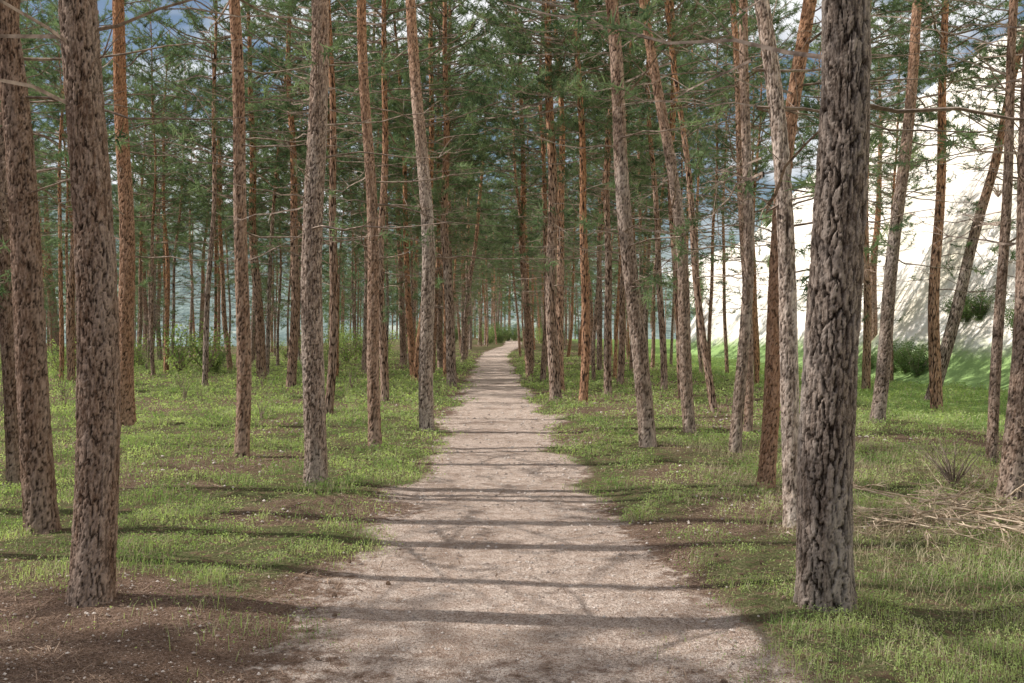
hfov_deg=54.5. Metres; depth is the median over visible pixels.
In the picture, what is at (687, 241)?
pine tree
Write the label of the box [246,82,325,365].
pine tree
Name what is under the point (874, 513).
fallen branch
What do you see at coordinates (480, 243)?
pine tree
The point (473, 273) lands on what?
pine tree
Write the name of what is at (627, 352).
pine tree
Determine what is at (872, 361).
shrub
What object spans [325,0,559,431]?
pine tree
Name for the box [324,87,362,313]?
pine tree
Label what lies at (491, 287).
pine tree
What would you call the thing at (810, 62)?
pine tree
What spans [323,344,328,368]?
shrub
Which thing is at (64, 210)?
pine tree
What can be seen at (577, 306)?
pine tree
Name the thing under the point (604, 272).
pine tree
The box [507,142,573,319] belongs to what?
pine tree
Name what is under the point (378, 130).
pine tree
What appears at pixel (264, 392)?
shrub
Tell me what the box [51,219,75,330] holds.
pine tree
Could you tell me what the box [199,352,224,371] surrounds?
shrub
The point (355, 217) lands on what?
pine tree
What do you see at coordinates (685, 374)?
pine tree
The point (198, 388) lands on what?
shrub
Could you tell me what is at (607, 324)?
pine tree
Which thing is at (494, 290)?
pine tree
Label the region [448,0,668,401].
pine tree
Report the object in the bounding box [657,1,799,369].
pine tree
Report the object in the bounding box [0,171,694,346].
distant hill
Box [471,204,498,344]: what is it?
pine tree
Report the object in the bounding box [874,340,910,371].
shrub
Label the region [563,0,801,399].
pine tree
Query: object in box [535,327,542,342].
shrub
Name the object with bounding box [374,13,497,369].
pine tree
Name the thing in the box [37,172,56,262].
pine tree
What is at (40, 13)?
pine tree
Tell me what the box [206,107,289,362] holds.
pine tree
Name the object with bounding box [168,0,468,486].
pine tree
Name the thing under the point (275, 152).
pine tree
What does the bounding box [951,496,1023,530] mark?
fallen branch
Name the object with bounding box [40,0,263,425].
pine tree
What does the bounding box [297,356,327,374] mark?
shrub
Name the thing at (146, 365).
shrub
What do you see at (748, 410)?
pine tree
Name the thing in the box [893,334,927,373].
shrub
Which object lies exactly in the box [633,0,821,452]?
pine tree
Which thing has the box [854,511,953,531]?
fallen branch
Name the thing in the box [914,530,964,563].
fallen branch
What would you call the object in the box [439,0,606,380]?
pine tree
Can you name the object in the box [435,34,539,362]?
pine tree
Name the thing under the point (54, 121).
pine tree
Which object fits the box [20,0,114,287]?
pine tree
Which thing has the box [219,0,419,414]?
pine tree
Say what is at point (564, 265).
pine tree
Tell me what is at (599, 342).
pine tree
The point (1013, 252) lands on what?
pine tree
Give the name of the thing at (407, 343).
shrub
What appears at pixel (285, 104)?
pine tree
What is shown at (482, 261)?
pine tree
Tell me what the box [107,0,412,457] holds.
pine tree
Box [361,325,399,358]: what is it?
shrub
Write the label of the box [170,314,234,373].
shrub
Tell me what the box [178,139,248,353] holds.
pine tree
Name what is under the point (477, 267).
pine tree
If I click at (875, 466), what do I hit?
dry grass
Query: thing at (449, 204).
pine tree
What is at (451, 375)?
pine tree
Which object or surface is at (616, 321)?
pine tree
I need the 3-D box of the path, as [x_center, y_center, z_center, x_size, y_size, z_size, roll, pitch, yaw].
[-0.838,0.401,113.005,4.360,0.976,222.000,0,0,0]
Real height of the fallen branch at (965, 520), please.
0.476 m
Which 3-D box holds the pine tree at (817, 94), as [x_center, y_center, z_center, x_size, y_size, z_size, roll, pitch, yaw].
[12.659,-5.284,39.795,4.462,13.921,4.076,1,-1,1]
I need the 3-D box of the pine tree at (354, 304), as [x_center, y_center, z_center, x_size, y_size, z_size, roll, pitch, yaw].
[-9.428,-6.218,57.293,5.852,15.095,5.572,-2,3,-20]
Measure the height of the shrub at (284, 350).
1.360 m
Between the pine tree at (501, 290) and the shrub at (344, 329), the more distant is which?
the pine tree at (501, 290)
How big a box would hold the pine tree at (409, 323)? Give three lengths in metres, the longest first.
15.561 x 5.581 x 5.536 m
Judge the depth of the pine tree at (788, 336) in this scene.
8.08 m
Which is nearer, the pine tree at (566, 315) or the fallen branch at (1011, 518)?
the fallen branch at (1011, 518)
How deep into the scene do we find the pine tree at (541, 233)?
73.71 m
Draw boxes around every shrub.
[0,362,3,412]
[47,338,76,372]
[50,362,72,400]
[52,376,75,409]
[134,333,161,366]
[134,351,145,365]
[140,351,150,369]
[153,310,217,373]
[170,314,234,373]
[170,368,189,389]
[173,365,197,400]
[187,374,209,398]
[188,334,221,358]
[194,386,206,403]
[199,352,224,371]
[209,348,227,371]
[217,344,235,357]
[252,388,272,418]
[254,374,275,403]
[257,365,271,386]
[275,341,287,359]
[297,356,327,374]
[323,319,362,364]
[323,322,344,352]
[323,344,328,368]
[329,321,351,341]
[339,330,351,347]
[342,377,353,393]
[343,322,394,360]
[343,354,364,389]
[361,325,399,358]
[406,325,415,357]
[455,320,481,338]
[455,322,460,342]
[477,326,501,342]
[480,329,494,343]
[489,321,513,342]
[501,327,512,340]
[502,322,521,340]
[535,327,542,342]
[573,322,579,339]
[757,210,771,227]
[760,253,769,266]
[858,350,876,368]
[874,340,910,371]
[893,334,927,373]
[894,340,928,376]
[907,433,987,487]
[909,151,923,170]
[940,297,964,317]
[945,292,985,321]
[962,284,994,319]
[979,180,1002,196]
[992,297,1014,335]
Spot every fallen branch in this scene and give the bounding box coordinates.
[764,488,921,543]
[780,460,893,497]
[853,458,930,501]
[853,489,944,512]
[853,498,907,522]
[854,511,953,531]
[855,485,937,537]
[859,505,914,524]
[877,506,1022,522]
[878,452,1023,506]
[897,482,979,516]
[900,484,1023,509]
[900,485,985,529]
[907,490,974,497]
[908,505,989,522]
[912,476,963,505]
[913,513,1022,540]
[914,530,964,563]
[918,468,997,522]
[919,473,986,502]
[928,506,963,525]
[933,499,992,534]
[934,516,1023,552]
[937,499,1023,516]
[937,518,1023,553]
[944,483,1008,499]
[949,506,1023,532]
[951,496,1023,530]
[953,490,1023,510]
[953,491,1023,519]
[963,417,1023,507]
[965,492,1023,513]
[971,497,1023,524]
[994,524,1023,530]
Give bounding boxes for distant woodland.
[43,208,763,349]
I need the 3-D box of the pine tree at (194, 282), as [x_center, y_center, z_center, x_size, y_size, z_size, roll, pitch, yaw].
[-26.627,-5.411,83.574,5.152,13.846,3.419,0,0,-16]
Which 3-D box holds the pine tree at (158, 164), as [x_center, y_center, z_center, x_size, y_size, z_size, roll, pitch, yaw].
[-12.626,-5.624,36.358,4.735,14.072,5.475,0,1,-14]
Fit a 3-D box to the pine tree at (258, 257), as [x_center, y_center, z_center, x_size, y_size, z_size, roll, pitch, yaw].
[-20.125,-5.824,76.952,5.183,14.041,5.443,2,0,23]
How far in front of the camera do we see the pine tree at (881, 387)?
17.15 m
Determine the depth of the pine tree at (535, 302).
122.73 m
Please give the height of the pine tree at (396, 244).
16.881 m
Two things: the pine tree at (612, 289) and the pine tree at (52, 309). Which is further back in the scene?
the pine tree at (612, 289)
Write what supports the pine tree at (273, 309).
on the ground at (98, 640)
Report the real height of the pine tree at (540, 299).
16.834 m
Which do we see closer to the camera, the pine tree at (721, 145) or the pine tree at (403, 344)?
the pine tree at (721, 145)
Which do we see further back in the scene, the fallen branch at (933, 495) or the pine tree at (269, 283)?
the pine tree at (269, 283)
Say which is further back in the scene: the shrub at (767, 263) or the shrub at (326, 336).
the shrub at (767, 263)
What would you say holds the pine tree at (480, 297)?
on the ground at (98, 640)
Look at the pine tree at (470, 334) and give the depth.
88.78 m
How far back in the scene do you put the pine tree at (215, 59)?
29.55 m
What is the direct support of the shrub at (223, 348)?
on the ground at (98, 640)
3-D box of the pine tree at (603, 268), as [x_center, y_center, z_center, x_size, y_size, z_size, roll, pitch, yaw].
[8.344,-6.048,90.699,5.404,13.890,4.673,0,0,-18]
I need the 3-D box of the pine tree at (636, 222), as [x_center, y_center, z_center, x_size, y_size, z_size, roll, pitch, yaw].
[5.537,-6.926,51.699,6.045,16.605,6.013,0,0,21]
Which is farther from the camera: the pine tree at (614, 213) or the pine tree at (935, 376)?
the pine tree at (614, 213)
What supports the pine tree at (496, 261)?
on the ground at (98, 640)
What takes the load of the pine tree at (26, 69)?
on the ground at (98, 640)
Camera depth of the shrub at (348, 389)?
25.42 m
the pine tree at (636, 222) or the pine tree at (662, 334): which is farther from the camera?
the pine tree at (636, 222)
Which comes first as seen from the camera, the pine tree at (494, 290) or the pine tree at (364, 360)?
the pine tree at (364, 360)
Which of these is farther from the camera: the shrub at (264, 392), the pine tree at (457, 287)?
the pine tree at (457, 287)
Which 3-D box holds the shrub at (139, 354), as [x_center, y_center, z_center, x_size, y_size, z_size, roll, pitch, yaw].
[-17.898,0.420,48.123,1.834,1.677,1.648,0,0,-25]
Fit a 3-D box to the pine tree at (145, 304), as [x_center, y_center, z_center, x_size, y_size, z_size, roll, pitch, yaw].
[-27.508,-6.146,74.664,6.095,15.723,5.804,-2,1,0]
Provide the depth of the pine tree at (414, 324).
68.38 m
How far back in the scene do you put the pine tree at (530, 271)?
98.69 m
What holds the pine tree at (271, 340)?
on the ground at (98, 640)
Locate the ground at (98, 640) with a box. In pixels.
[0,338,1023,682]
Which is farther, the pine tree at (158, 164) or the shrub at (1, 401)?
the pine tree at (158, 164)
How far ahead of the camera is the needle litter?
6.11 m
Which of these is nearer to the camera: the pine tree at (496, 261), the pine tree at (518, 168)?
the pine tree at (518, 168)
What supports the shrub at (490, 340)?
on the ground at (98, 640)
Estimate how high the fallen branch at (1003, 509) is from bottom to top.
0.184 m
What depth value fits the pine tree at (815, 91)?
27.98 m
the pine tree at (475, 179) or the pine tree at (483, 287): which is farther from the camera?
the pine tree at (483, 287)
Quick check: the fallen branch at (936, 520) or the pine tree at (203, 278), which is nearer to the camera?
the fallen branch at (936, 520)
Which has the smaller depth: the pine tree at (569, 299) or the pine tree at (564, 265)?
the pine tree at (564, 265)
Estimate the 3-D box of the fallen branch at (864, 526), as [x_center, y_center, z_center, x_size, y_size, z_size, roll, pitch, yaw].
[2.345,1.339,7.404,1.146,0.442,0.872,0,0,36]
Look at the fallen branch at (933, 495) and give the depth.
8.57 m
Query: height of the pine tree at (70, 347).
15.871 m
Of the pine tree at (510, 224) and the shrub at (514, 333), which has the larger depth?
the shrub at (514, 333)
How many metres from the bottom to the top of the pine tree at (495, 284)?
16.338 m
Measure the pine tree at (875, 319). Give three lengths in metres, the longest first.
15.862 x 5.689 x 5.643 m
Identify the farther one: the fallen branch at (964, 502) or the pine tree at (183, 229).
the pine tree at (183, 229)
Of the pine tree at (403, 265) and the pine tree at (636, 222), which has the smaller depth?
the pine tree at (636, 222)
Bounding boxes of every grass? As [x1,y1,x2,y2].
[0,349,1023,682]
[658,435,1023,682]
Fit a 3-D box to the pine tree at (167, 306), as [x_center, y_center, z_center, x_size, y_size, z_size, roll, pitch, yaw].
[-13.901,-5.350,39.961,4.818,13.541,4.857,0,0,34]
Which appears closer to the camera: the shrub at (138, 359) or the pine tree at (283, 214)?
the pine tree at (283, 214)
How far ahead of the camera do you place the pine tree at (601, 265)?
86.60 m
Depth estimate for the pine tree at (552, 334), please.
23.33 m
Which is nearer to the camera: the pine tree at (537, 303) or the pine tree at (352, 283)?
the pine tree at (352, 283)
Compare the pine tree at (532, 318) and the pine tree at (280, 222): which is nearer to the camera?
the pine tree at (280, 222)
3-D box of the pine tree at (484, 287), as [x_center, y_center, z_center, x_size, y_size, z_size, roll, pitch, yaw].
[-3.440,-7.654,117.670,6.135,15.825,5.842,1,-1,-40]
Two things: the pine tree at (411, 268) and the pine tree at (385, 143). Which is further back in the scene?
the pine tree at (411, 268)
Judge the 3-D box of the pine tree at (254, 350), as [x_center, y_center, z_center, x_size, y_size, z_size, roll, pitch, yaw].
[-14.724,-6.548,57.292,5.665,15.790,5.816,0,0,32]
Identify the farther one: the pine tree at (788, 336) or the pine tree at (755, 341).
the pine tree at (755, 341)
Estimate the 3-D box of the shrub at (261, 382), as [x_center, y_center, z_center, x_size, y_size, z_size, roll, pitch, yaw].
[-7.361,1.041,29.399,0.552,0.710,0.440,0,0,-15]
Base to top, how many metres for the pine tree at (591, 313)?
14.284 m
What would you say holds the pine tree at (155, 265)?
on the ground at (98, 640)
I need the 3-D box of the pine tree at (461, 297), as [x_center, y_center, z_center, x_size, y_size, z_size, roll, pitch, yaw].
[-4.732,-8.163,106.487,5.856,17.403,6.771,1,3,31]
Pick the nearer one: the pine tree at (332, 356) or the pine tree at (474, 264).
the pine tree at (332, 356)
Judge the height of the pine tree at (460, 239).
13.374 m
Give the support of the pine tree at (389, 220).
on the ground at (98, 640)
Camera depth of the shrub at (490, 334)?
112.23 m
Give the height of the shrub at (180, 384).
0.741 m
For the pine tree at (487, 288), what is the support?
on the ground at (98, 640)
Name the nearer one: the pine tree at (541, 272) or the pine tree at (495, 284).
the pine tree at (541, 272)
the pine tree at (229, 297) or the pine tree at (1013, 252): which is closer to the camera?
the pine tree at (1013, 252)
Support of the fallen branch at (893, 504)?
on the ground at (98, 640)
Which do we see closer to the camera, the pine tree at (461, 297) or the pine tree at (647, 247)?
the pine tree at (647, 247)
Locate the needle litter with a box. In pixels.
[0,402,1022,682]
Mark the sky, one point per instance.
(174, 14)
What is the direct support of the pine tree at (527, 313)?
on the ground at (98, 640)
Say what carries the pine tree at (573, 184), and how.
on the ground at (98, 640)
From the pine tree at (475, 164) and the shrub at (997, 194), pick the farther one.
the shrub at (997, 194)
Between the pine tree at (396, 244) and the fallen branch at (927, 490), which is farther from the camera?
the pine tree at (396, 244)
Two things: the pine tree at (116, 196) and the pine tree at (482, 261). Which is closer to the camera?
the pine tree at (116, 196)
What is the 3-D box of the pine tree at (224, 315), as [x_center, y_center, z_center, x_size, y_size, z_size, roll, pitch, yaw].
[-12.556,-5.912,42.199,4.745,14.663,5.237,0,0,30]
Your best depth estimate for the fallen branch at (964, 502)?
8.02 m
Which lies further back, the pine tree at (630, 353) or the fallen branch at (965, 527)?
the pine tree at (630, 353)
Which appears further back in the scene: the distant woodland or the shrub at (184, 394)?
the distant woodland
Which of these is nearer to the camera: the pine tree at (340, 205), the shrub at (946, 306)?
the shrub at (946, 306)
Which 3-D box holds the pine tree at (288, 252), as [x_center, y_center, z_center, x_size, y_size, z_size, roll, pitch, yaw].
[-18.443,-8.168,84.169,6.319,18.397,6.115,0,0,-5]
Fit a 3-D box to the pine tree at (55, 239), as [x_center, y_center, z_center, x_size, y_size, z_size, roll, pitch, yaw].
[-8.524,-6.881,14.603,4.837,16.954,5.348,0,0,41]
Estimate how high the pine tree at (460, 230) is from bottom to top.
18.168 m
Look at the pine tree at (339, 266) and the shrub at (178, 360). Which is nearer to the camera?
the shrub at (178, 360)
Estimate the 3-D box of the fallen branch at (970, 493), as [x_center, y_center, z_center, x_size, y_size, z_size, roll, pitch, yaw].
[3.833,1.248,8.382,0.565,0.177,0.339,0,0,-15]
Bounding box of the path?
[262,339,764,682]
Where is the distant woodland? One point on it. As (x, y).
(326, 305)
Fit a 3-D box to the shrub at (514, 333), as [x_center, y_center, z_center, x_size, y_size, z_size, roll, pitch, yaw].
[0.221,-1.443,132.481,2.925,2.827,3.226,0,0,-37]
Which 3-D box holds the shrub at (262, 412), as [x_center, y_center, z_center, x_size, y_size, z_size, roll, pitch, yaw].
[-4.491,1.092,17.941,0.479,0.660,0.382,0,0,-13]
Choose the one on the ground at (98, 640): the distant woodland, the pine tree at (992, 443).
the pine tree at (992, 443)
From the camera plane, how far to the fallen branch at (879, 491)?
8.00 m
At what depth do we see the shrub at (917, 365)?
37.26 m
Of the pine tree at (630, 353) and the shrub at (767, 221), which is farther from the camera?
the shrub at (767, 221)
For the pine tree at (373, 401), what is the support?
on the ground at (98, 640)
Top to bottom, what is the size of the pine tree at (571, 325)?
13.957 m
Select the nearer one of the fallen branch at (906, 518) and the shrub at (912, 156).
the fallen branch at (906, 518)
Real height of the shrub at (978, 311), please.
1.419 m
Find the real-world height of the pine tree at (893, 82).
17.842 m
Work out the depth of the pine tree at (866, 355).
32.00 m
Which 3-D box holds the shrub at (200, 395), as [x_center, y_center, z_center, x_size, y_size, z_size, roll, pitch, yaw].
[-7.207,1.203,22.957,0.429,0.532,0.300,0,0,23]
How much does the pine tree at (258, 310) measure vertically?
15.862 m
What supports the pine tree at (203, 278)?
on the ground at (98, 640)
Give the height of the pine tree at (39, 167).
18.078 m
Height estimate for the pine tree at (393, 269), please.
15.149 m
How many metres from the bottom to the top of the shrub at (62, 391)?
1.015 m
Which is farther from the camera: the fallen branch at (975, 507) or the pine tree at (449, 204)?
the pine tree at (449, 204)
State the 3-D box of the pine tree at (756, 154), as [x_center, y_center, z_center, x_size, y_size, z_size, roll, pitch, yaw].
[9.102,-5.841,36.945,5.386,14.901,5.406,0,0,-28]
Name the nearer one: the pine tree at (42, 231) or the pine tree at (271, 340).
the pine tree at (42, 231)
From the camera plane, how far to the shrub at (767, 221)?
90.56 m
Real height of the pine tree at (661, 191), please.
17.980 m
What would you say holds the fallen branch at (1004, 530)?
on the ground at (98, 640)
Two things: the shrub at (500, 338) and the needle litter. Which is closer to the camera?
the needle litter
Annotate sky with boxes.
[20,0,1023,274]
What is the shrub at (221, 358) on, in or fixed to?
on the ground at (98, 640)
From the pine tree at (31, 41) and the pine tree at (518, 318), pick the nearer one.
the pine tree at (31, 41)
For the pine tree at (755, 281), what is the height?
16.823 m
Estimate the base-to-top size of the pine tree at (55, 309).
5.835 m
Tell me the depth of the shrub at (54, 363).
39.58 m
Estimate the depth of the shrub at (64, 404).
20.38 m
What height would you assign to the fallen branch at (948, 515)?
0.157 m
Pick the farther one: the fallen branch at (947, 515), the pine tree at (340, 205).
the pine tree at (340, 205)
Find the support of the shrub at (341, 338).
on the ground at (98, 640)
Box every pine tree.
[0,0,70,487]
[0,0,223,607]
[0,0,261,534]
[19,0,65,159]
[19,0,150,380]
[19,1,62,253]
[19,15,70,320]
[20,0,53,175]
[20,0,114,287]
[20,2,65,282]
[22,0,170,382]
[22,41,65,194]
[26,22,136,316]
[31,9,138,368]
[35,128,65,318]
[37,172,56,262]
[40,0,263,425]
[40,171,69,366]
[41,203,68,367]
[43,282,65,365]
[44,279,65,353]
[45,0,159,308]
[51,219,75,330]
[101,0,232,376]
[105,64,167,296]
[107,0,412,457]
[107,43,223,372]
[111,85,197,365]
[112,82,202,360]
[112,192,139,288]
[114,89,211,363]
[114,160,185,356]
[116,102,208,346]
[116,205,180,355]
[117,206,155,357]
[124,0,309,387]
[129,29,247,369]
[135,158,193,360]
[141,35,278,370]
[156,289,178,350]
[161,140,210,356]
[166,0,329,380]
[166,33,272,355]
[166,149,230,355]
[167,197,213,355]
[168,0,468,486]
[169,0,396,387]
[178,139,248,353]
[184,0,431,303]
[193,188,249,322]
[194,103,302,361]
[195,76,300,366]
[199,122,262,348]
[202,0,355,375]
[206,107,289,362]
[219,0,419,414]
[228,180,279,326]
[242,0,405,376]
[245,0,394,309]
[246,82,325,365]
[248,57,342,363]
[248,157,302,355]
[248,176,290,352]
[250,278,278,335]
[254,0,514,446]
[256,74,346,321]
[260,208,290,325]
[262,166,328,315]
[264,0,512,401]
[267,181,301,358]
[284,79,327,359]
[295,0,428,372]
[297,97,362,320]
[322,103,389,359]
[323,86,379,342]
[324,66,410,364]
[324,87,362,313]
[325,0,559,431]
[326,0,467,377]
[327,63,436,368]
[337,131,415,299]
[338,124,388,318]
[339,186,360,349]
[340,0,528,381]
[343,68,457,365]
[344,84,416,316]
[356,0,538,386]
[356,98,461,336]
[365,160,421,309]
[371,0,534,377]
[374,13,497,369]
[375,0,497,316]
[378,128,426,363]
[380,10,506,373]
[384,103,473,346]
[384,224,421,310]
[385,189,414,320]
[385,200,420,322]
[390,131,466,311]
[390,221,421,307]
[409,159,498,316]
[415,57,486,309]
[418,0,639,400]
[433,151,484,324]
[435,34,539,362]
[435,92,528,358]
[435,203,481,349]
[436,156,505,353]
[436,163,496,352]
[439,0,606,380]
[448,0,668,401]
[451,1,593,377]
[452,165,505,348]
[452,187,493,317]
[454,2,577,367]
[454,199,496,317]
[455,207,497,326]
[456,0,677,391]
[456,213,489,347]
[456,242,489,334]
[459,235,495,328]
[470,107,547,357]
[470,191,511,344]
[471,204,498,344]
[472,179,504,345]
[472,229,505,345]
[473,213,504,327]
[474,199,506,344]
[476,108,557,359]
[476,246,502,342]
[479,155,539,348]
[482,222,509,330]
[484,41,587,365]
[484,184,516,323]
[487,180,517,343]
[488,226,511,337]
[489,238,510,339]
[495,234,540,321]
[499,0,717,447]
[501,0,766,412]
[503,212,542,316]
[504,0,738,396]
[504,0,1023,612]
[504,50,604,301]
[504,185,543,348]
[506,200,539,322]
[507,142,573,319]
[514,188,540,341]
[514,226,543,342]
[515,134,592,317]
[518,187,556,329]
[518,239,567,329]
[527,235,572,320]
[528,173,588,321]
[531,8,679,377]
[534,196,578,322]
[536,0,732,389]
[536,0,810,432]
[536,136,617,355]
[536,196,588,319]
[537,0,710,383]
[540,8,678,380]
[540,159,603,357]
[546,97,615,365]
[551,2,684,352]
[552,6,648,372]
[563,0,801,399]
[564,195,574,345]
[564,197,580,320]
[564,208,580,348]
[565,59,679,317]
[567,215,589,344]
[569,137,611,335]
[572,196,617,350]
[575,33,696,371]
[575,209,617,315]
[585,0,1019,527]
[586,118,688,314]
[586,156,653,359]
[587,3,698,317]
[590,160,637,354]
[591,226,617,324]
[603,0,818,431]
[603,200,653,352]
[612,0,732,369]
[612,138,685,356]
[613,73,694,350]
[613,89,721,364]
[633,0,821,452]
[636,38,734,319]
[636,53,735,370]
[644,8,740,372]
[650,0,821,383]
[656,0,961,488]
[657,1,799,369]
[667,7,758,372]
[683,0,817,316]
[692,13,815,373]
[748,0,979,289]
[753,0,960,322]
[758,20,874,311]
[769,71,891,310]
[783,0,1023,411]
[792,1,937,390]
[802,0,1003,422]
[861,49,946,340]
[862,0,966,381]
[872,0,1023,462]
[884,0,1023,297]
[904,0,1023,400]
[907,0,1023,500]
[933,23,1023,282]
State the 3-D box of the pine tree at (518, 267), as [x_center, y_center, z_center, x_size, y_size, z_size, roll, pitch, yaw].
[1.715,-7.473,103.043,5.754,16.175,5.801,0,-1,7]
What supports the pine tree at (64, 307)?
on the ground at (98, 640)
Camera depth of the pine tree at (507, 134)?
45.55 m
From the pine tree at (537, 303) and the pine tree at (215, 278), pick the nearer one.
the pine tree at (215, 278)
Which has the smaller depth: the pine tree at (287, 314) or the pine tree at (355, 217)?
the pine tree at (355, 217)
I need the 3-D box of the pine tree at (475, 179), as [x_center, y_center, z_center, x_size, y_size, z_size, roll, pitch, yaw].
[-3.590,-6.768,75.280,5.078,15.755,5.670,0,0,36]
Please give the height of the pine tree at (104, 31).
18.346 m
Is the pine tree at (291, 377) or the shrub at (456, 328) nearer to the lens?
the pine tree at (291, 377)
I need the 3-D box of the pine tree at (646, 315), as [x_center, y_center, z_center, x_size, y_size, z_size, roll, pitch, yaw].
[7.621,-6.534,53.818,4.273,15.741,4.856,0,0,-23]
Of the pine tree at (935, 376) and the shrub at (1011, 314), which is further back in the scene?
the shrub at (1011, 314)
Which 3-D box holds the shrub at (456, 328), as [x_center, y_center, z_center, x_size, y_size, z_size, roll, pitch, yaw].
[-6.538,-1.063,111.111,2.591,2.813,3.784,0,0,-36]
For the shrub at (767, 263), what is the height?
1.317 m
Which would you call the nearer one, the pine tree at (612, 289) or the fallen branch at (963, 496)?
the fallen branch at (963, 496)
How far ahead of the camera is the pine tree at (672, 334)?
52.54 m
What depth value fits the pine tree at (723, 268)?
43.95 m
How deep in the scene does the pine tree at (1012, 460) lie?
9.31 m
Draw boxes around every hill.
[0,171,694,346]
[668,25,1023,391]
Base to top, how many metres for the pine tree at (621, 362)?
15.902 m
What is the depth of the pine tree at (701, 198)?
42.97 m
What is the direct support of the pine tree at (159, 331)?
on the ground at (98, 640)
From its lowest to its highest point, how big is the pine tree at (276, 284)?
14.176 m
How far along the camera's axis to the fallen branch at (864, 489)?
8.35 m
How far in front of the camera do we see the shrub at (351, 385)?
27.98 m
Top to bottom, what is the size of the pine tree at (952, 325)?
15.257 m
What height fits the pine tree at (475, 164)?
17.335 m
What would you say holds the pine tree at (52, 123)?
on the ground at (98, 640)
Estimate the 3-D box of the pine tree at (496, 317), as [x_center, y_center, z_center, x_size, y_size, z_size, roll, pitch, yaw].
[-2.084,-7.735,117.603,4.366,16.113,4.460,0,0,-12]
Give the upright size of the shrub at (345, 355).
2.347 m
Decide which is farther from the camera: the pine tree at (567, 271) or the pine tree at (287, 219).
the pine tree at (567, 271)
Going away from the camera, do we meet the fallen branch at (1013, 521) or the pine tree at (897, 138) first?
the fallen branch at (1013, 521)
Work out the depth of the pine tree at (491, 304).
129.04 m
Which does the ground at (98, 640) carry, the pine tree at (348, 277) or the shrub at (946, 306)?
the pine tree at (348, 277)
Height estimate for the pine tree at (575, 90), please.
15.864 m
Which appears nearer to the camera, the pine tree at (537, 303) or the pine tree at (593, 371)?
the pine tree at (593, 371)
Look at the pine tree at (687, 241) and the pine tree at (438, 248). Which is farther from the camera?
the pine tree at (687, 241)
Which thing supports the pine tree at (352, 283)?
on the ground at (98, 640)
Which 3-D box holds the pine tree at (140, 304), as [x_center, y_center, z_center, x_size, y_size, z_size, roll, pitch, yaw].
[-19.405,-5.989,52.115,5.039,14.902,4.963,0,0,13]
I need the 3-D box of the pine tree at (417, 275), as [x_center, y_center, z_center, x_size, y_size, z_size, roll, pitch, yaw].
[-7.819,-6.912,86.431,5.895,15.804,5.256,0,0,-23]
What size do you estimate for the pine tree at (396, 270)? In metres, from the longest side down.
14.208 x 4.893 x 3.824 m
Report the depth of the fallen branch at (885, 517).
8.20 m
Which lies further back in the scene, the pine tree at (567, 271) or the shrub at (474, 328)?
the shrub at (474, 328)
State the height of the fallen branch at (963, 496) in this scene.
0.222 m
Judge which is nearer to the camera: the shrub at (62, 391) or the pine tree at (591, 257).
the shrub at (62, 391)
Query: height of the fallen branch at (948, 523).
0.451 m
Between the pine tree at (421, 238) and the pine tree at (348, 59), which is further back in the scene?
the pine tree at (421, 238)
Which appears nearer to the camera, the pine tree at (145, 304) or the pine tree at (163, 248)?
the pine tree at (163, 248)
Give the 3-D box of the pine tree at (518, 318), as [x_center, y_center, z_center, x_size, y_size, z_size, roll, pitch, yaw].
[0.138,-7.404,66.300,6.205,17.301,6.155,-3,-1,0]
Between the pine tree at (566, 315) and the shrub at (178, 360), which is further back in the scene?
the pine tree at (566, 315)
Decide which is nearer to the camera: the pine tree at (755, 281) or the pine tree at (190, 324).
the pine tree at (755, 281)
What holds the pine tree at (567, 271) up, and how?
on the ground at (98, 640)
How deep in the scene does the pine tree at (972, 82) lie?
26.25 m
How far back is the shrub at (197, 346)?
65.61 m
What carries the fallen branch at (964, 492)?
on the ground at (98, 640)
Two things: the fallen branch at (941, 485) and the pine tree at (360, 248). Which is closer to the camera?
the fallen branch at (941, 485)
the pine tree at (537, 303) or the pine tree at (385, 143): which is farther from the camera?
the pine tree at (537, 303)
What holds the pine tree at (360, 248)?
on the ground at (98, 640)
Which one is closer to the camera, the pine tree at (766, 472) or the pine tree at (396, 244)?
the pine tree at (766, 472)
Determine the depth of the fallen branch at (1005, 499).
7.94 m
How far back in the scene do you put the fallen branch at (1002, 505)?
8.37 m
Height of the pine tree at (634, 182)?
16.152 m
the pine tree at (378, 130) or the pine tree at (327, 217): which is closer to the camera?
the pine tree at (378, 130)
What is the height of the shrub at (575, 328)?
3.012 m
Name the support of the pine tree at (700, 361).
on the ground at (98, 640)
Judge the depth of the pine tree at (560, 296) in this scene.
27.45 m
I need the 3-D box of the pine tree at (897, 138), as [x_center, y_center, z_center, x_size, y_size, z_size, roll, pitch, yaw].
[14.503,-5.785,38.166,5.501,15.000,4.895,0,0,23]
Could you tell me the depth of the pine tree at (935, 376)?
22.04 m
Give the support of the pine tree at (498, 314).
on the ground at (98, 640)
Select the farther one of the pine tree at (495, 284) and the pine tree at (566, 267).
the pine tree at (495, 284)
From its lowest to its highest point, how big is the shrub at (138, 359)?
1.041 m
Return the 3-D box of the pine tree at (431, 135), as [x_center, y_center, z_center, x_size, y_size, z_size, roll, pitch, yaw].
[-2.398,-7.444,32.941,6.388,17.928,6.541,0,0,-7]
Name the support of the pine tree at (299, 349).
on the ground at (98, 640)

